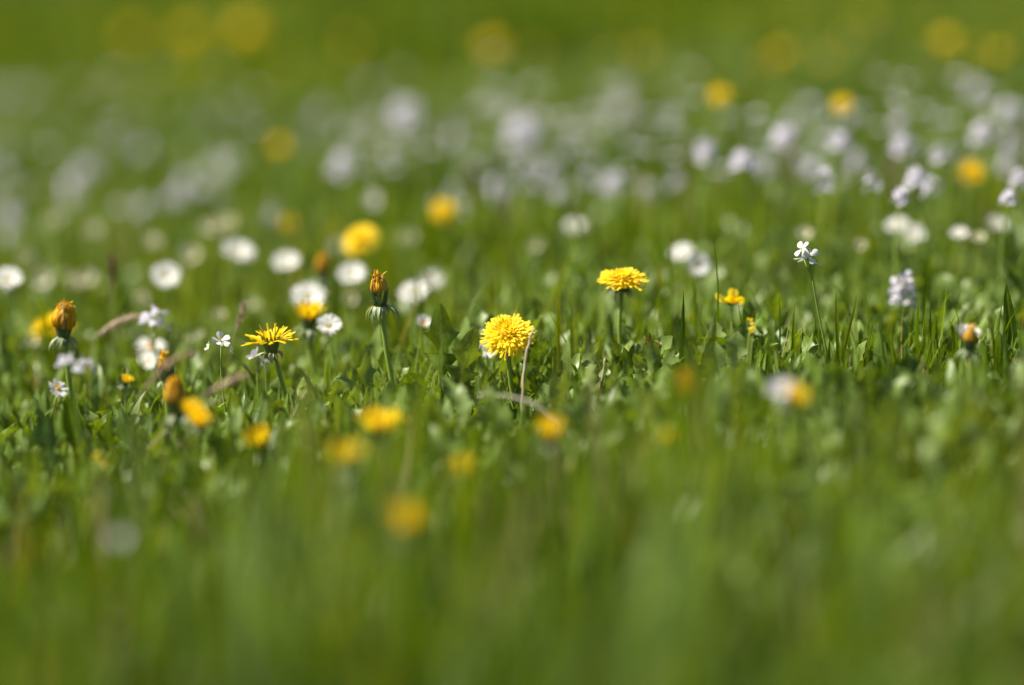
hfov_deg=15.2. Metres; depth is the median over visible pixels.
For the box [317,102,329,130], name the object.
cuckoo flower
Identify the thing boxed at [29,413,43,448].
broad leaf
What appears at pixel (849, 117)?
cuckoo flower
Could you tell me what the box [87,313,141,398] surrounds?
grass seed head
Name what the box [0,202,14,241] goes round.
cuckoo flower
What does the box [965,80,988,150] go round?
cuckoo flower
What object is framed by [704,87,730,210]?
dandelion
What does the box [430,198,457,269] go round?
dandelion
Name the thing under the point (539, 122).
cuckoo flower
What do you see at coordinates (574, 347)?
broad leaf
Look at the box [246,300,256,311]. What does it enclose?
daisy
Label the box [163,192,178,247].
cuckoo flower
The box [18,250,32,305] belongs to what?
daisy
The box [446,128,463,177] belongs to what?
cuckoo flower
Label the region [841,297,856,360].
upright blade
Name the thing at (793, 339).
upright blade
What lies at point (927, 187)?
cuckoo flower
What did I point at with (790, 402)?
dandelion
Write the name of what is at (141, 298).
daisy
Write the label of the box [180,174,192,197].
cuckoo flower
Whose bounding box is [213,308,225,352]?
daisy
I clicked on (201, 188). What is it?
cuckoo flower
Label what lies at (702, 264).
daisy
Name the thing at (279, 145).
dandelion
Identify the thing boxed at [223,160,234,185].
cuckoo flower
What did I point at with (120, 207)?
cuckoo flower
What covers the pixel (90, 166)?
cuckoo flower
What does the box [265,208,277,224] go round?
cuckoo flower
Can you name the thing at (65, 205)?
cuckoo flower
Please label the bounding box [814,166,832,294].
cuckoo flower
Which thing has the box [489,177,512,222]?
cuckoo flower
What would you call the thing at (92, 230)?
daisy
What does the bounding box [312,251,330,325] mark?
dandelion
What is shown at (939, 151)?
cuckoo flower
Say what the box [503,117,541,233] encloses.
cuckoo flower
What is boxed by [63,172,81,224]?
cuckoo flower
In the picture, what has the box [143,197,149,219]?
cuckoo flower
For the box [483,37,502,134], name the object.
dandelion
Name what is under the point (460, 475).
dandelion
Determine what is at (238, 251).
daisy
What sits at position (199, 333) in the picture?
daisy
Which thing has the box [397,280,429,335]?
daisy
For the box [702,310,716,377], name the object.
broad leaf
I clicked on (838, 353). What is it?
upright blade
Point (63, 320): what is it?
dandelion
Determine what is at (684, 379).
dandelion
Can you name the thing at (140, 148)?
cuckoo flower
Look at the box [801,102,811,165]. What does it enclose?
cuckoo flower
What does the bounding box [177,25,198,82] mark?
dandelion
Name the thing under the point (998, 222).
daisy
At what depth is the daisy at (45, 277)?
3.35 m
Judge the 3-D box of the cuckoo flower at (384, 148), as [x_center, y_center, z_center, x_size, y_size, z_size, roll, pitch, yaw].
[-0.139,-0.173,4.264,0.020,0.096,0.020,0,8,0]
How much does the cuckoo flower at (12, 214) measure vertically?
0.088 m
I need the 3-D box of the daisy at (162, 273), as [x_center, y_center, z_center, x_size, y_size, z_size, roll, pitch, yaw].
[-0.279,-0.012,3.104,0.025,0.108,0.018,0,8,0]
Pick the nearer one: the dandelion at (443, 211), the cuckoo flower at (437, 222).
the dandelion at (443, 211)
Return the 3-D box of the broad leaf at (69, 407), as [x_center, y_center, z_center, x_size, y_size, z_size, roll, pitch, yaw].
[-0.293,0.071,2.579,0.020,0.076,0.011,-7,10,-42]
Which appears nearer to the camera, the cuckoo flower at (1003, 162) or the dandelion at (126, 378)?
the dandelion at (126, 378)
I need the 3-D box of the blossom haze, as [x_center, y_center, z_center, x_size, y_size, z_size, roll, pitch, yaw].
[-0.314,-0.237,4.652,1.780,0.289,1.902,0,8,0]
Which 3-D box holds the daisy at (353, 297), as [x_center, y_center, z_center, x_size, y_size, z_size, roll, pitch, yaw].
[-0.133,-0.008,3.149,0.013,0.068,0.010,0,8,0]
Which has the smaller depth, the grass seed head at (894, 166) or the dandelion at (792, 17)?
the grass seed head at (894, 166)
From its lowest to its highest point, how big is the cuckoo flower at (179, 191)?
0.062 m
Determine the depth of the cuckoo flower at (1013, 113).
3.79 m
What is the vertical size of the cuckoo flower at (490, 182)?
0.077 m
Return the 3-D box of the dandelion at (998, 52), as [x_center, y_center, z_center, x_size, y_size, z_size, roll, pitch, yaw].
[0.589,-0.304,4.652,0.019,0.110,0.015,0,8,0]
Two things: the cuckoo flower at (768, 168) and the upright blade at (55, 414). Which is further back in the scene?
the cuckoo flower at (768, 168)
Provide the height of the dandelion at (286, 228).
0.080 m
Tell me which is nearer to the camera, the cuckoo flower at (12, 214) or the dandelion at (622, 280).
the dandelion at (622, 280)
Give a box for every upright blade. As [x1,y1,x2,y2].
[52,402,56,420]
[260,584,283,684]
[337,397,345,439]
[674,559,745,684]
[679,292,684,366]
[791,304,794,359]
[835,290,840,362]
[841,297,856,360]
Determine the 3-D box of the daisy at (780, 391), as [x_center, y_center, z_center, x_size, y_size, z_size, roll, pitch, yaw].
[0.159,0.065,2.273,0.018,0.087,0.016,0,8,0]
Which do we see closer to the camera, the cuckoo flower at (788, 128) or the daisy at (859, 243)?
the daisy at (859, 243)
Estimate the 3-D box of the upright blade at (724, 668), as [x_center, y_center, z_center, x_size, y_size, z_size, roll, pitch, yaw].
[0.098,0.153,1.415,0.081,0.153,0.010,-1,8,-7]
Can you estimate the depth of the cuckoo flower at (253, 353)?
2.76 m
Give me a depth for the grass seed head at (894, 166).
3.55 m
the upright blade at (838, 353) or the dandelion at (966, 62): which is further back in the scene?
the dandelion at (966, 62)
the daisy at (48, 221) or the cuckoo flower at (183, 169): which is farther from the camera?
the cuckoo flower at (183, 169)
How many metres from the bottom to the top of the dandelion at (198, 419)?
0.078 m
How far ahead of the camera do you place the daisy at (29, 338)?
3.06 m
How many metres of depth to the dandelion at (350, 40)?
6.42 m
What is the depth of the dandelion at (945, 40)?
4.66 m
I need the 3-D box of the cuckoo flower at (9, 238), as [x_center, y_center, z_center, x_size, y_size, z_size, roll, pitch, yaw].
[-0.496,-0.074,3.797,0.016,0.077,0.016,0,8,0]
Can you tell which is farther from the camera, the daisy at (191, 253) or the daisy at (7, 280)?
the daisy at (191, 253)
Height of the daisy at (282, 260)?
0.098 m
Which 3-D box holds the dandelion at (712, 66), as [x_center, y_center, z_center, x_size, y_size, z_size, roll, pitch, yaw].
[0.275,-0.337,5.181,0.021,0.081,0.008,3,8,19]
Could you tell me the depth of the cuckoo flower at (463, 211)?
3.69 m
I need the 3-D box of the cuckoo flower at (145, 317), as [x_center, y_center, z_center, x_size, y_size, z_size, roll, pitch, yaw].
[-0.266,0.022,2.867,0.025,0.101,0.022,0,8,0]
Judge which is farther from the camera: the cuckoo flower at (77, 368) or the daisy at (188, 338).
the daisy at (188, 338)
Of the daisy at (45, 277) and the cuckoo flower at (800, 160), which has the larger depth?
the cuckoo flower at (800, 160)
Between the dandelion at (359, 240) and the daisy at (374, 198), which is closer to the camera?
the dandelion at (359, 240)
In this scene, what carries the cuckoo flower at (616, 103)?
on the ground at (10, 572)
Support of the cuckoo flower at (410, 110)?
on the ground at (10, 572)
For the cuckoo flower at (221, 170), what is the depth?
4.58 m
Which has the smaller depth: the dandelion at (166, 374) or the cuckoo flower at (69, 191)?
the dandelion at (166, 374)
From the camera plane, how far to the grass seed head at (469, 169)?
3.50 m
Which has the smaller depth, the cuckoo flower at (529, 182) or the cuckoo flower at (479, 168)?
the cuckoo flower at (529, 182)
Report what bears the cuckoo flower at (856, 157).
on the ground at (10, 572)
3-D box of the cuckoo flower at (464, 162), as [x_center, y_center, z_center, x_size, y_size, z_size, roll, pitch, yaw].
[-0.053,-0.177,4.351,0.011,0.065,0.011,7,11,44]
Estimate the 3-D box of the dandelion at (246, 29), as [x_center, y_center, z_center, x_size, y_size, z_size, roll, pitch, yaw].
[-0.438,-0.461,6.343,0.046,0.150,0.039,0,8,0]
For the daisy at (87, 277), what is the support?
on the ground at (10, 572)
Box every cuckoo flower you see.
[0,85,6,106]
[0,167,12,198]
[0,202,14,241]
[3,206,20,248]
[3,229,16,254]
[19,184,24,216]
[55,353,95,463]
[61,195,71,222]
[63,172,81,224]
[65,186,76,215]
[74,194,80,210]
[77,159,98,219]
[117,204,123,256]
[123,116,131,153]
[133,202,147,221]
[134,142,153,156]
[138,305,170,393]
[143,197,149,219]
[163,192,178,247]
[167,193,181,215]
[175,186,185,214]
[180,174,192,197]
[180,174,196,195]
[181,196,186,215]
[182,166,192,198]
[196,184,208,218]
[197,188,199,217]
[212,157,225,173]
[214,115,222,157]
[218,167,226,186]
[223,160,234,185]
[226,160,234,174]
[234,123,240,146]
[246,347,269,399]
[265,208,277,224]
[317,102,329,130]
[327,153,358,212]
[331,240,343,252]
[365,135,374,170]
[380,144,395,191]
[385,99,425,196]
[407,128,418,160]
[431,196,442,273]
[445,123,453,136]
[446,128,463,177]
[446,184,457,202]
[460,158,468,180]
[462,198,468,239]
[472,163,483,180]
[485,178,495,202]
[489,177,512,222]
[493,186,506,205]
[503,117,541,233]
[516,157,535,205]
[527,176,536,236]
[530,112,547,161]
[539,162,560,212]
[550,187,562,212]
[554,183,568,216]
[561,140,576,200]
[580,170,594,226]
[599,171,623,222]
[610,96,631,115]
[640,181,653,236]
[647,190,660,255]
[668,173,681,196]
[691,139,716,242]
[727,149,758,258]
[759,164,772,214]
[768,123,803,225]
[786,115,800,126]
[794,241,827,362]
[796,155,805,214]
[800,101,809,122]
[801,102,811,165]
[802,160,820,211]
[809,146,818,165]
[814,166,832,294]
[826,114,841,135]
[826,131,854,248]
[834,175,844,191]
[841,113,859,172]
[849,151,865,197]
[851,160,861,192]
[852,107,864,151]
[862,169,885,280]
[887,114,907,212]
[888,133,915,221]
[889,270,919,311]
[890,186,909,311]
[899,140,920,199]
[904,165,936,279]
[918,175,938,270]
[929,183,940,223]
[930,145,949,240]
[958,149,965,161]
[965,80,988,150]
[970,119,997,229]
[996,100,1023,155]
[998,189,1018,282]
[999,157,1016,177]
[1002,150,1011,178]
[1003,132,1019,167]
[1008,169,1023,205]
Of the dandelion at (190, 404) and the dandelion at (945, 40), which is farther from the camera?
the dandelion at (945, 40)
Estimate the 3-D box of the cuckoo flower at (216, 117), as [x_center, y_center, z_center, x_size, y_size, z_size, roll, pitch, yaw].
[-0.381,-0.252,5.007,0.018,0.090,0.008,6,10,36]
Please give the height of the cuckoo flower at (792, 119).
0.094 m
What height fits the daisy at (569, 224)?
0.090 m
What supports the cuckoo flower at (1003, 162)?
on the ground at (10, 572)
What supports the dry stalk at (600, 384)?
on the ground at (10, 572)
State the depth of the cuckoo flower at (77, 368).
2.50 m
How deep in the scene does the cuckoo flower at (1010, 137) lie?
3.76 m
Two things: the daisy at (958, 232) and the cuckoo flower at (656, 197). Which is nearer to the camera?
the daisy at (958, 232)
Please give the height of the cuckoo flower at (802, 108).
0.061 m
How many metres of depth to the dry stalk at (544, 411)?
2.48 m
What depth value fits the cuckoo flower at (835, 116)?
4.42 m
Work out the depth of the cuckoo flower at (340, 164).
3.86 m
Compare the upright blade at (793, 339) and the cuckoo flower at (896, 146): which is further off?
the cuckoo flower at (896, 146)
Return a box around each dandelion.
[29,312,74,355]
[49,298,77,403]
[116,373,133,414]
[123,27,140,74]
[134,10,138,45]
[156,350,174,414]
[162,375,187,443]
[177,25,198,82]
[180,396,203,455]
[186,406,213,459]
[200,18,212,64]
[234,18,259,80]
[240,323,298,412]
[241,421,275,467]
[272,139,290,193]
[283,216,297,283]
[292,300,326,372]
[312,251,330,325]
[325,440,371,484]
[343,223,378,306]
[345,36,357,85]
[354,404,406,456]
[366,269,399,383]
[382,500,426,605]
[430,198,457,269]
[444,453,480,490]
[475,20,481,76]
[479,314,535,407]
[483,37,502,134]
[532,413,568,528]
[533,49,541,82]
[596,267,648,346]
[606,52,613,90]
[654,428,673,466]
[681,368,702,448]
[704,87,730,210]
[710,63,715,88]
[771,53,779,80]
[773,380,810,480]
[775,46,788,119]
[789,15,795,70]
[825,95,852,240]
[925,23,932,52]
[937,32,955,121]
[955,158,985,253]
[955,323,979,388]
[959,59,969,108]
[977,42,983,99]
[991,46,1004,119]
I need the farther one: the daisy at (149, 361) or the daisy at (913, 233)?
the daisy at (913, 233)
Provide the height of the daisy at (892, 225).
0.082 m
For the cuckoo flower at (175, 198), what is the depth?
4.31 m
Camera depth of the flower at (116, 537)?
1.96 m
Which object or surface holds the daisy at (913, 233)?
on the ground at (10, 572)
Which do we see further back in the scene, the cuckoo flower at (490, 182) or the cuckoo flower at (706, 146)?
the cuckoo flower at (490, 182)
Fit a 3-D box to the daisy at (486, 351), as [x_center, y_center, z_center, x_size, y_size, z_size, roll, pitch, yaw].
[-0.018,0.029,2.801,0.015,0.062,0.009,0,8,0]
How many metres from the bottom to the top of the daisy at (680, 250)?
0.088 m
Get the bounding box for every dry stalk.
[144,395,226,466]
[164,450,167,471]
[479,394,564,429]
[520,328,534,407]
[599,358,605,387]
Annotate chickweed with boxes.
[205,331,233,411]
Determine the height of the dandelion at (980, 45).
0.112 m
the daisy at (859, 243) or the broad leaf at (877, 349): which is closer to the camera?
the broad leaf at (877, 349)
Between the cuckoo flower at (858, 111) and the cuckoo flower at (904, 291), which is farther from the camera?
the cuckoo flower at (858, 111)
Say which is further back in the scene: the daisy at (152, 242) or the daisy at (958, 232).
the daisy at (152, 242)
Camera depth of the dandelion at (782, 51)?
4.89 m
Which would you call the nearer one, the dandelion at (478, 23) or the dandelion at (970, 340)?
the dandelion at (970, 340)
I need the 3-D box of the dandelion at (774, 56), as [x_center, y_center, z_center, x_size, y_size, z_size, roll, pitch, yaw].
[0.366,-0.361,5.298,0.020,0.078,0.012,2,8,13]
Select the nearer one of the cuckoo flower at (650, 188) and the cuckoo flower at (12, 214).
the cuckoo flower at (650, 188)
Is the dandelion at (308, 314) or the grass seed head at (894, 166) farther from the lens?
the grass seed head at (894, 166)
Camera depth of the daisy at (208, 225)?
3.53 m
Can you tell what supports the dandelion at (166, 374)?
on the ground at (10, 572)
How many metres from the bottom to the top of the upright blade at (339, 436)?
0.067 m
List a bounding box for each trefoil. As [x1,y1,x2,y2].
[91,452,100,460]
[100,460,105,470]
[715,288,743,327]
[745,318,754,363]
[749,326,756,365]
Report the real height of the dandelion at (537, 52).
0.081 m
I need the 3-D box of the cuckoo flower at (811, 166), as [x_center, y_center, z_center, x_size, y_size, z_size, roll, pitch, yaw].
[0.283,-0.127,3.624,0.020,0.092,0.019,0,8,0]
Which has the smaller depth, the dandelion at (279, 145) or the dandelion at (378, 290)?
the dandelion at (378, 290)
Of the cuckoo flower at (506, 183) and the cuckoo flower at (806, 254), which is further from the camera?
the cuckoo flower at (506, 183)
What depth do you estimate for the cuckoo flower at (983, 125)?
3.45 m
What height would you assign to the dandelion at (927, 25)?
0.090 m
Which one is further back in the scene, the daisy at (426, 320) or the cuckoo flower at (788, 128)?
the cuckoo flower at (788, 128)
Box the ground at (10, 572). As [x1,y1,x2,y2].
[0,0,1022,684]
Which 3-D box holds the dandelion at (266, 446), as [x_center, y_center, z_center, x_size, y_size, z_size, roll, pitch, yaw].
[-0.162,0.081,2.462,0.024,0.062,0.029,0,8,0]
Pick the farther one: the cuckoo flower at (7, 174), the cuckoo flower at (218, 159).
the cuckoo flower at (218, 159)
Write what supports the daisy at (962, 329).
on the ground at (10, 572)
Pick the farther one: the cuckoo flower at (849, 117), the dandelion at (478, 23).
the dandelion at (478, 23)
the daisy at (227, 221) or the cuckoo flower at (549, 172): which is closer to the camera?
the daisy at (227, 221)
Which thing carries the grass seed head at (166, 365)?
on the ground at (10, 572)
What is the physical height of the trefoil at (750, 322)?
0.083 m
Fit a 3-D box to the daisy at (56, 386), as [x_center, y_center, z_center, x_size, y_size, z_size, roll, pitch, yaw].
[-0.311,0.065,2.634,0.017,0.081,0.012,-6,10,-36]
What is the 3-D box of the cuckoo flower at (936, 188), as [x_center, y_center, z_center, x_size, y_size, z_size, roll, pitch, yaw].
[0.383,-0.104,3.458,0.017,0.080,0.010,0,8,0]
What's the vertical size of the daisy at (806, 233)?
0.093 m
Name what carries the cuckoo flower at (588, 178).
on the ground at (10, 572)
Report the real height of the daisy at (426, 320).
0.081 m
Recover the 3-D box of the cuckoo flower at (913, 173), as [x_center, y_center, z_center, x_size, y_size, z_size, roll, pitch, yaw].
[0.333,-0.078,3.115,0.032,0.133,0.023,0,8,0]
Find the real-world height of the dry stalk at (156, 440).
0.078 m
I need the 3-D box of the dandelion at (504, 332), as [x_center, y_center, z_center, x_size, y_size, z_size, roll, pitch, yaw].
[-0.003,0.025,2.705,0.042,0.091,0.036,0,8,0]
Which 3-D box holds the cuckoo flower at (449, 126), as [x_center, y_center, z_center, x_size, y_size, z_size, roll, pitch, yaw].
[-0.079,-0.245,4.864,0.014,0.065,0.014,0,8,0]
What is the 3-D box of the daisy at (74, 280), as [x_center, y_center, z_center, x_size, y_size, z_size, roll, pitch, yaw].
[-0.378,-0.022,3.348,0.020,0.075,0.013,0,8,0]
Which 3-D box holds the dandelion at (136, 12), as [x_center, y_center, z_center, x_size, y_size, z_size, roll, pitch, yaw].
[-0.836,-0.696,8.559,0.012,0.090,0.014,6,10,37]
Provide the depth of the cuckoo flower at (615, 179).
3.61 m
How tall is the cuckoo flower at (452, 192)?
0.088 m
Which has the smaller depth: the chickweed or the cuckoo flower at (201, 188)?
the chickweed
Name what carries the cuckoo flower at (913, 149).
on the ground at (10, 572)
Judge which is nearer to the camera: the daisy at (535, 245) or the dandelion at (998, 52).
the daisy at (535, 245)
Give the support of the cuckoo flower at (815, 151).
on the ground at (10, 572)
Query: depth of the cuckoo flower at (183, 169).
4.63 m
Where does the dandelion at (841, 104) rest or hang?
on the ground at (10, 572)
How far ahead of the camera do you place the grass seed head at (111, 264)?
3.05 m
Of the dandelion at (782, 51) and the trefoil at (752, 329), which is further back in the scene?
the dandelion at (782, 51)
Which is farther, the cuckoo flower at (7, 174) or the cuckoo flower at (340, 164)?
the cuckoo flower at (7, 174)
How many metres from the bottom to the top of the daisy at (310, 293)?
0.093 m
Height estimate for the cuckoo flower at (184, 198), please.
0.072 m
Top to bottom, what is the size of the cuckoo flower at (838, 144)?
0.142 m
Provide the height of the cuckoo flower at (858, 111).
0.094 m
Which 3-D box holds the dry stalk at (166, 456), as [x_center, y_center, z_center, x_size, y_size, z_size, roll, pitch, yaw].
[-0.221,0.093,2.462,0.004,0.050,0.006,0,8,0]
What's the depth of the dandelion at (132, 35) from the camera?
6.95 m
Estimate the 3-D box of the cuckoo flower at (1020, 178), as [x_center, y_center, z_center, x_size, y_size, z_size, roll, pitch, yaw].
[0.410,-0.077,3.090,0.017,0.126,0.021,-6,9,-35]
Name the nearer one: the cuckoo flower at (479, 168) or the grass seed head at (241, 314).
the grass seed head at (241, 314)
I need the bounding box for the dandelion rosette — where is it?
[404,303,502,409]
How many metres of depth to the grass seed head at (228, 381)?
2.45 m
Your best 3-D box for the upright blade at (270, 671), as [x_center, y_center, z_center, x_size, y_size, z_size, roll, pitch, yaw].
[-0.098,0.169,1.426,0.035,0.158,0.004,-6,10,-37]
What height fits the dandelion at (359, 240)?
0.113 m
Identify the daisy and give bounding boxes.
[0,266,22,363]
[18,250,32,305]
[26,335,39,348]
[31,268,53,313]
[44,213,59,276]
[49,378,67,416]
[66,274,86,329]
[78,268,96,321]
[86,223,101,265]
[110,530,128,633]
[134,291,147,325]
[135,336,166,354]
[138,352,158,370]
[145,235,161,309]
[151,261,180,343]
[181,244,200,303]
[184,334,192,351]
[195,331,202,349]
[201,219,219,271]
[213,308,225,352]
[219,215,237,278]
[221,238,255,327]
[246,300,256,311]
[272,250,299,322]
[291,281,326,353]
[316,313,341,376]
[337,261,365,332]
[342,291,356,311]
[367,191,378,219]
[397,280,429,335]
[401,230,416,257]
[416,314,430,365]
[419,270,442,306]
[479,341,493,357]
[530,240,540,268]
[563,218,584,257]
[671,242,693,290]
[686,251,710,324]
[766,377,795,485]
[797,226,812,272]
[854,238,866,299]
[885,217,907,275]
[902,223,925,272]
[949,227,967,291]
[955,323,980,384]
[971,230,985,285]
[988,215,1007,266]
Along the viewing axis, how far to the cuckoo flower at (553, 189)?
3.65 m
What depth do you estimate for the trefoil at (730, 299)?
2.80 m
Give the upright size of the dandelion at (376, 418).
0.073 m
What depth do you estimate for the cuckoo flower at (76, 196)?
4.42 m
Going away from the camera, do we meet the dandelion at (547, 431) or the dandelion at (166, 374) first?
the dandelion at (547, 431)
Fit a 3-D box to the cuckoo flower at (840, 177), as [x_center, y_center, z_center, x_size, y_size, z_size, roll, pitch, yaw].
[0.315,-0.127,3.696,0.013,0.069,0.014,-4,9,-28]
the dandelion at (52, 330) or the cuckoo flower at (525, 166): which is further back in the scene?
the cuckoo flower at (525, 166)
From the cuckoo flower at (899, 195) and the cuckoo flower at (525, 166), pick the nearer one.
the cuckoo flower at (899, 195)
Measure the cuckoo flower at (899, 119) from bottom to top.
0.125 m
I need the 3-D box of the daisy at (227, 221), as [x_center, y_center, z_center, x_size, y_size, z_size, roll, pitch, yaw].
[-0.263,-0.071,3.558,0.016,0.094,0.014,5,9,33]
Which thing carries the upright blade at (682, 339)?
on the ground at (10, 572)
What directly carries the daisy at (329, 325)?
on the ground at (10, 572)
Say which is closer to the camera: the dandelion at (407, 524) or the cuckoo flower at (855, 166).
the dandelion at (407, 524)
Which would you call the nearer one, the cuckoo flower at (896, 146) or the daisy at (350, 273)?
the daisy at (350, 273)
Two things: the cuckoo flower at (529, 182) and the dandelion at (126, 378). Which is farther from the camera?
the cuckoo flower at (529, 182)
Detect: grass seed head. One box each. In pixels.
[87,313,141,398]
[106,251,115,357]
[138,350,195,413]
[187,372,247,452]
[227,300,246,393]
[465,166,472,280]
[501,196,511,285]
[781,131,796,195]
[887,154,901,214]
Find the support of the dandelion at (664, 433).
on the ground at (10, 572)
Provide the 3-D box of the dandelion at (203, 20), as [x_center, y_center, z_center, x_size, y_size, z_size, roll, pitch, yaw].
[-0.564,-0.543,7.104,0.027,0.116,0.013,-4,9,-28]
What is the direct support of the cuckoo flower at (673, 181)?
on the ground at (10, 572)
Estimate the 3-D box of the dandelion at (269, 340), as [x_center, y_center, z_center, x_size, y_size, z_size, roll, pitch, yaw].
[-0.168,0.036,2.684,0.041,0.099,0.040,-5,9,-30]
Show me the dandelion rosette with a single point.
(466, 354)
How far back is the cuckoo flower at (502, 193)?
3.74 m
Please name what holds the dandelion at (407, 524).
on the ground at (10, 572)
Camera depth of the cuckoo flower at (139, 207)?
4.32 m
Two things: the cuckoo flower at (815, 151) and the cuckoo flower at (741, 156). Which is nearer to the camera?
the cuckoo flower at (741, 156)
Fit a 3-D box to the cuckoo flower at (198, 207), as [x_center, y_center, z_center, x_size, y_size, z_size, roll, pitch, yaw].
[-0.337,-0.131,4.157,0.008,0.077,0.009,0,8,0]
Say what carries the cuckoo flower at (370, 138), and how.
on the ground at (10, 572)
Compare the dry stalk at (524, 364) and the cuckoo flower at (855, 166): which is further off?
the cuckoo flower at (855, 166)
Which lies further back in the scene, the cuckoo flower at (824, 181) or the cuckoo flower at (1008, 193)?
the cuckoo flower at (824, 181)
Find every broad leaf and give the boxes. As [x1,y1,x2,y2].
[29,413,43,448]
[62,395,85,456]
[570,313,580,363]
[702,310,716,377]
[873,326,891,367]
[1003,283,1017,355]
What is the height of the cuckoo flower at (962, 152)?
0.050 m
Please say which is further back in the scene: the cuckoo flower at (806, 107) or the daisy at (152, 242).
the cuckoo flower at (806, 107)
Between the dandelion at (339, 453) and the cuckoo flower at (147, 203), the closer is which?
the dandelion at (339, 453)
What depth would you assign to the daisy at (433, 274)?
3.20 m
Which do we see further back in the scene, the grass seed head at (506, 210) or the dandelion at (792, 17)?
the dandelion at (792, 17)
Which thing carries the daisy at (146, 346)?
on the ground at (10, 572)
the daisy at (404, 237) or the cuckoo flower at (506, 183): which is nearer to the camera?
the daisy at (404, 237)
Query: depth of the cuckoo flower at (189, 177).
4.24 m
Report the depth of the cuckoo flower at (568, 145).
3.99 m
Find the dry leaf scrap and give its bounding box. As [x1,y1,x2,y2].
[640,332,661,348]
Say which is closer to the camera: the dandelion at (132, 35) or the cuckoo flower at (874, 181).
the cuckoo flower at (874, 181)
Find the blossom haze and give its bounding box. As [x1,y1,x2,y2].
[0,55,1023,235]
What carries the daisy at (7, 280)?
on the ground at (10, 572)
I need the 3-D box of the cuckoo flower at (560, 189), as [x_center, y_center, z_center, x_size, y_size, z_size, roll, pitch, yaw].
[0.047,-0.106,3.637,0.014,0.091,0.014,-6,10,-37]
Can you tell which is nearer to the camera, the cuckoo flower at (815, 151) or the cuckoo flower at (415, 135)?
the cuckoo flower at (815, 151)
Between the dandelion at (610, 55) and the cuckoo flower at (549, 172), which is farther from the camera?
the dandelion at (610, 55)
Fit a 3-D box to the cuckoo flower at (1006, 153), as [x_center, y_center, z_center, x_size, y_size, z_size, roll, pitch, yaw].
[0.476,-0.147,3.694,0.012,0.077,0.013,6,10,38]
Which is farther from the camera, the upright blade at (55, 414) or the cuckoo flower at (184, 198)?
the cuckoo flower at (184, 198)
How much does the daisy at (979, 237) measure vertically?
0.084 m

